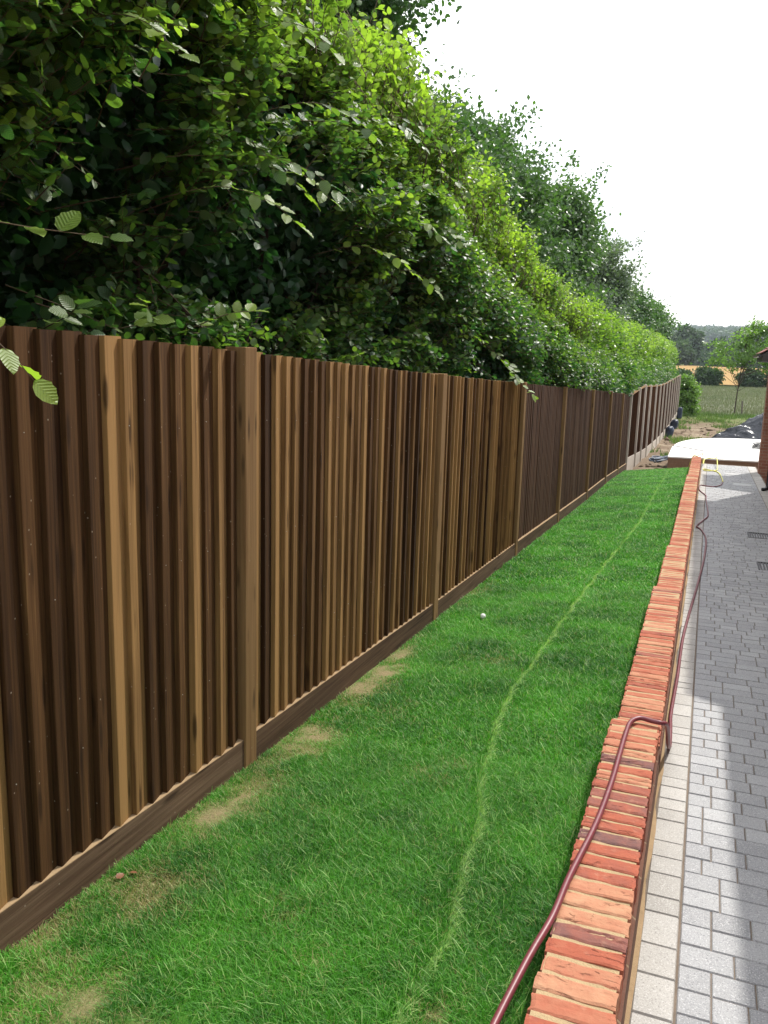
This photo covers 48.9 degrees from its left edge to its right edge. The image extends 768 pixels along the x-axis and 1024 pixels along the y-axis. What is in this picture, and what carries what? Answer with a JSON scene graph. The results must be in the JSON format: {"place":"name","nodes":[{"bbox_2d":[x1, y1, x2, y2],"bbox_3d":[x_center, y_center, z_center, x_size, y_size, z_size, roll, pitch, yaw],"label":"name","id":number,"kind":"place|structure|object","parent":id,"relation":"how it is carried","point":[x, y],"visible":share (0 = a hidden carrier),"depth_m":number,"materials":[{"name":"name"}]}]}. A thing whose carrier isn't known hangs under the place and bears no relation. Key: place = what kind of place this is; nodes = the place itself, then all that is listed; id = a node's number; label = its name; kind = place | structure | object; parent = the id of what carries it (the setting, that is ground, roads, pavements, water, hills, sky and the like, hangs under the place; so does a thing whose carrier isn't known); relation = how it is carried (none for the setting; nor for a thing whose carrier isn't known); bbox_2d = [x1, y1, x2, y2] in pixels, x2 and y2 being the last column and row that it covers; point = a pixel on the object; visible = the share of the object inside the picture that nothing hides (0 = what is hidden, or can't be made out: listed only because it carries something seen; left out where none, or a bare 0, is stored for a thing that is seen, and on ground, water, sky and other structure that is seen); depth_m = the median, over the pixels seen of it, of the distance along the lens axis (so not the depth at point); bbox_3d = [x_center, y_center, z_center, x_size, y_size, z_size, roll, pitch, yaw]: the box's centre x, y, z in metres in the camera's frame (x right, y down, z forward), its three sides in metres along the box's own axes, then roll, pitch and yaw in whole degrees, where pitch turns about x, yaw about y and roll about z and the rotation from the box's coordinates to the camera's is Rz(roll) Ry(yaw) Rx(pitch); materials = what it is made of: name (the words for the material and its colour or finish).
{"place":"outdoors","nodes":[
{"label":"outdoors","id":0,"kind":"place"},
{"bbox_2d":[0,467,688,1023],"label":"lawn","id":1,"kind":"structure","parent":0,"point":[210,818],"depth_m":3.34,"materials":[{"name":"green plant"}]},
{"bbox_2d":[116,871,136,877],"bbox_3d":[-0.916,1.284,3.000,0.074,0.008,0.026,-5,13,-33],"label":"dead leaf","id":2,"kind":"object","parent":1,"relation":"on","point":[119,875],"visible":1,"depth_m":2.99,"materials":[{"name":"plant"}]},
{"bbox_2d":[398,0,767,326],"label":"sky","id":3,"kind":"structure","parent":0,"point":[672,95],"materials":[{"name":"white"}]},
{"bbox_2d":[632,342,764,469],"bbox_3d":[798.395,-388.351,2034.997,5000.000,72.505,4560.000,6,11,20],"label":"ground","id":4,"kind":"structure","parent":0,"point":[695,429],"depth_m":41.97,"materials":[{"name":"soil"}]},
{"bbox_2d":[9,151,299,285],"bbox_3d":[-4.787,-2.793,7.040,6.520,7.256,12.850,6,11,20],"label":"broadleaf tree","id":5,"kind":"object","parent":4,"relation":"on","point":[11,241],"depth_m":8.11,"materials":[{"name":"green plant"}]},
{"bbox_2d":[0,326,630,953],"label":"timber fence","id":6,"kind":"object","parent":4,"relation":"on","point":[218,568],"visible":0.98,"depth_m":3.50,"materials":[{"name":"brown wood"}]},
{"bbox_2d":[0,0,680,404],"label":"hedge","id":7,"kind":"object","parent":4,"relation":"on","point":[276,144],"visible":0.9,"depth_m":4.74,"materials":[{"name":"green plant"}]},
{"bbox_2d":[279,0,480,272],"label":"broadleaf tree","id":8,"kind":"object","parent":4,"relation":"on","point":[399,8],"visible":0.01,"depth_m":16.33,"materials":[{"name":"green plant"}]},
{"bbox_2d":[424,65,543,249],"bbox_3d":[0.165,-6.087,21.923,7.637,9.971,7.998,6,11,20],"label":"broadleaf tree","id":9,"kind":"object","parent":4,"relation":"on","point":[464,110],"visible":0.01,"depth_m":20.96,"materials":[{"name":"green plant"}]},
{"bbox_2d":[442,87,592,279],"bbox_3d":[2.603,-7.285,26.118,7.151,11.130,8.234,6,11,20],"label":"broadleaf tree","id":10,"kind":"object","parent":4,"relation":"on","point":[539,186],"visible":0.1,"depth_m":25.36,"materials":[{"name":"green plant"}]},
{"bbox_2d":[531,148,621,310],"bbox_3d":[6.480,-9.170,35.810,7.356,12.317,8.972,0,11,-11],"label":"broadleaf tree","id":11,"kind":"object","parent":4,"relation":"on","point":[582,205],"visible":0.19,"depth_m":34.28,"materials":[{"name":"green plant"}]},
{"bbox_2d":[575,227,647,326],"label":"broadleaf tree","id":12,"kind":"object","parent":4,"relation":"on","point":[619,279],"visible":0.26,"depth_m":49.31,"materials":[{"name":"green plant"}]},
{"bbox_2d":[524,456,701,1023],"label":"garden wall","id":13,"kind":"structure","parent":4,"relation":"on","point":[583,976],"depth_m":2.85,"materials":[{"name":"brick"}]},
{"bbox_2d":[625,375,680,469],"bbox_3d":[12.383,-4.395,37.484,0.112,3.046,34.270,6,11,20],"label":"panel fence","id":14,"kind":"object","parent":4,"relation":"on","point":[653,412],"visible":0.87,"depth_m":28.48,"materials":[{"name":"wood"}]},
{"bbox_2d":[649,455,667,462],"bbox_3d":[8.211,-1.563,25.008,0.521,0.198,1.219,9,13,33],"label":"pipe tangle","id":15,"kind":"object","parent":4,"relation":"on","point":[656,459],"visible":0.88,"depth_m":24.66,"materials":[{"name":"grey plastic"}]},
{"bbox_2d":[665,426,673,436],"bbox_3d":[13.281,-3.724,39.298,0.399,0.575,0.708,6,11,20],"label":"sack","id":16,"kind":"object","parent":4,"relation":"on","point":[669,430],"visible":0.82,"depth_m":39.06,"materials":[{"name":"black plastic"}]},
{"bbox_2d":[670,419,678,428],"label":"sack","id":17,"kind":"object","parent":4,"relation":"on","point":[674,423],"visible":0.79,"depth_m":44.57,"materials":[{"name":"black plastic"}]},
{"bbox_2d":[676,407,682,418],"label":"sack","id":18,"kind":"object","parent":4,"relation":"on","point":[679,412],"visible":0.87,"depth_m":51.04,"materials":[{"name":"black plastic"}]},
{"bbox_2d":[672,338,697,364],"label":"distant tree","id":19,"kind":"object","parent":4,"relation":"on","point":[687,350],"visible":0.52,"depth_m":240.94,"materials":[{"name":"green plant"}]},
{"bbox_2d":[670,323,705,365],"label":"distant tree","id":20,"kind":"object","parent":4,"relation":"on","point":[695,337],"visible":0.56,"depth_m":260.74,"materials":[{"name":"green plant"}]},
{"bbox_2d":[678,374,702,414],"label":"leafy shrub","id":21,"kind":"object","parent":4,"relation":"on","point":[690,389],"visible":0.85,"depth_m":54.28,"materials":[{"name":"green plant"}]},
{"bbox_2d":[639,416,741,468],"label":"rubble","id":22,"kind":"object","parent":4,"relation":"on","point":[665,439],"visible":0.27,"depth_m":42.14,"materials":[{"name":"soil"}]},
{"bbox_2d":[649,411,757,455],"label":"weeds","id":23,"kind":"object","parent":4,"relation":"on","point":[710,415],"visible":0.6,"depth_m":49.31,"materials":[{"name":"green plant"}]},
{"bbox_2d":[667,438,760,468],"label":"terrace","id":24,"kind":"structure","parent":4,"relation":"on","point":[681,456],"depth_m":24.48,"materials":[{"name":"concrete"}]},
{"bbox_2d":[752,442,759,448],"bbox_3d":[11.645,-2.033,25.986,0.596,0.167,1.129,6,11,20],"label":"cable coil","id":25,"kind":"object","parent":24,"relation":"on","point":[756,445],"visible":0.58,"depth_m":25.79,"materials":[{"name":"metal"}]},
{"bbox_2d":[699,341,730,351],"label":"distant tree","id":26,"kind":"object","parent":4,"relation":"on","point":[705,348],"visible":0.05,"depth_m":301.04,"materials":[{"name":"green plant"}]},
{"bbox_2d":[667,324,763,341],"bbox_3d":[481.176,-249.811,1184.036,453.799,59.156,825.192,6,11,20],"label":"hill woodland","id":27,"kind":"object","parent":4,"relation":"on","point":[712,333],"visible":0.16,"depth_m":881.57,"materials":[{"name":"green plant"}]},
{"bbox_2d":[668,336,767,368],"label":"distant woodland","id":28,"kind":"object","parent":4,"relation":"on","point":[702,358],"visible":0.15,"depth_m":256.31,"materials":[{"name":"green plant"}]},
{"bbox_2d":[702,315,767,411],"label":"young tree","id":29,"kind":"object","parent":4,"relation":"on","point":[746,344],"visible":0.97,"depth_m":57.97,"materials":[{"name":"green plant"}]},
{"bbox_2d":[711,413,763,439],"bbox_3d":[17.422,-3.757,37.133,6.176,1.599,6.001,6,11,20],"label":"tarpaulin","id":30,"kind":"object","parent":4,"relation":"on","point":[750,428],"visible":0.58,"depth_m":36.77,"materials":[{"name":"black plastic"}]},
{"bbox_2d":[727,325,767,351],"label":"distant tree","id":31,"kind":"object","parent":4,"relation":"on","point":[739,339],"visible":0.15,"depth_m":264.93,"materials":[{"name":"green plant"}]},
{"bbox_2d":[753,328,767,490],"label":"house","id":32,"kind":"structure","parent":4,"relation":"on","point":[762,470],"depth_m":20.28,"materials":[{"name":"brick"}]},
{"bbox_2d":[629,463,767,1023],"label":"paving","id":33,"kind":"structure","parent":0,"point":[743,902],"depth_m":4.09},
{"bbox_2d":[490,482,722,1023],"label":"hose","id":34,"kind":"object","parent":33,"relation":"on","point":[520,972],"visible":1,"depth_m":2.85,"materials":[{"name":"red rubber"}]},
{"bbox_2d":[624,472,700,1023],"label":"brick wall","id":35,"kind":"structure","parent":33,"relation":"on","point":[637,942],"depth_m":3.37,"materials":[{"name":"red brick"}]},
{"bbox_2d":[630,463,767,1023],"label":"paving border","id":36,"kind":"object","parent":33,"relation":"on","point":[653,994],"visible":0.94,"depth_m":3.42,"materials":[{"name":"grey concrete"}]},
{"bbox_2d":[688,453,722,481],"bbox_3d":[7.840,-1.215,20.588,0.780,0.438,5.179,6,11,20],"label":"hose","id":37,"kind":"object","parent":33,"relation":"on","point":[703,463],"visible":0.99,"depth_m":20.68,"materials":[{"name":"yellow rubber"}]},
{"bbox_2d":[724,472,739,474],"bbox_3d":[8.256,-0.897,20.031,0.340,0.024,0.450,6,11,20],"label":"drain cover","id":38,"kind":"object","parent":33,"relation":"on","point":[728,473],"visible":0.83,"depth_m":20.07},
{"bbox_2d":[733,482,752,486],"bbox_3d":[7.545,-0.571,17.782,0.380,0.024,0.500,6,11,20],"label":"drain cover","id":39,"kind":"object","parent":33,"relation":"on","point":[742,484],"visible":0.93,"depth_m":17.79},
{"bbox_2d":[747,532,767,538],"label":"drain cover","id":40,"kind":"object","parent":33,"relation":"on","point":[755,533],"visible":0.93,"depth_m":11.47,"materials":[{"name":"metal"}]},
{"bbox_2d":[757,561,767,569],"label":"drain cover","id":41,"kind":"object","parent":33,"relation":"on","point":[759,563],"visible":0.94,"depth_m":9.46,"materials":[{"name":"metal"}]},
{"bbox_2d":[676,365,767,384],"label":"wheat field","id":42,"kind":"structure","parent":0,"point":[728,377],"depth_m":190.10,"materials":[{"name":"beige plant"}]},
{"bbox_2d":[696,384,765,415],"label":"meadow","id":43,"kind":"structure","parent":0,"point":[731,403],"depth_m":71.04,"materials":[{"name":"green plant"}]},
{"bbox_2d":[624,271,668,333],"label":"broadleaf tree","id":44,"kind":"object","parent":43,"relation":"on","point":[643,306],"visible":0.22,"depth_m":60.57,"materials":[{"name":"green plant"}]},
{"bbox_2d":[644,287,692,367],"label":"broadleaf tree","id":45,"kind":"object","parent":43,"relation":"on","point":[667,327],"visible":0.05,"depth_m":73.39,"materials":[{"name":"green plant"}]},
{"bbox_2d":[677,368,693,376],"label":"bush","id":46,"kind":"object","parent":43,"relation":"on","point":[681,371],"visible":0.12,"depth_m":109.03,"materials":[{"name":"green plant"}]},
{"bbox_2d":[691,365,725,385],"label":"bush","id":47,"kind":"object","parent":43,"relation":"on","point":[706,376],"visible":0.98,"depth_m":106.97,"materials":[{"name":"green plant"}]},
{"bbox_2d":[733,366,767,387],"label":"bush","id":48,"kind":"object","parent":43,"relation":"on","point":[750,378],"visible":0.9,"depth_m":105.12,"materials":[{"name":"green plant"}]}
]}

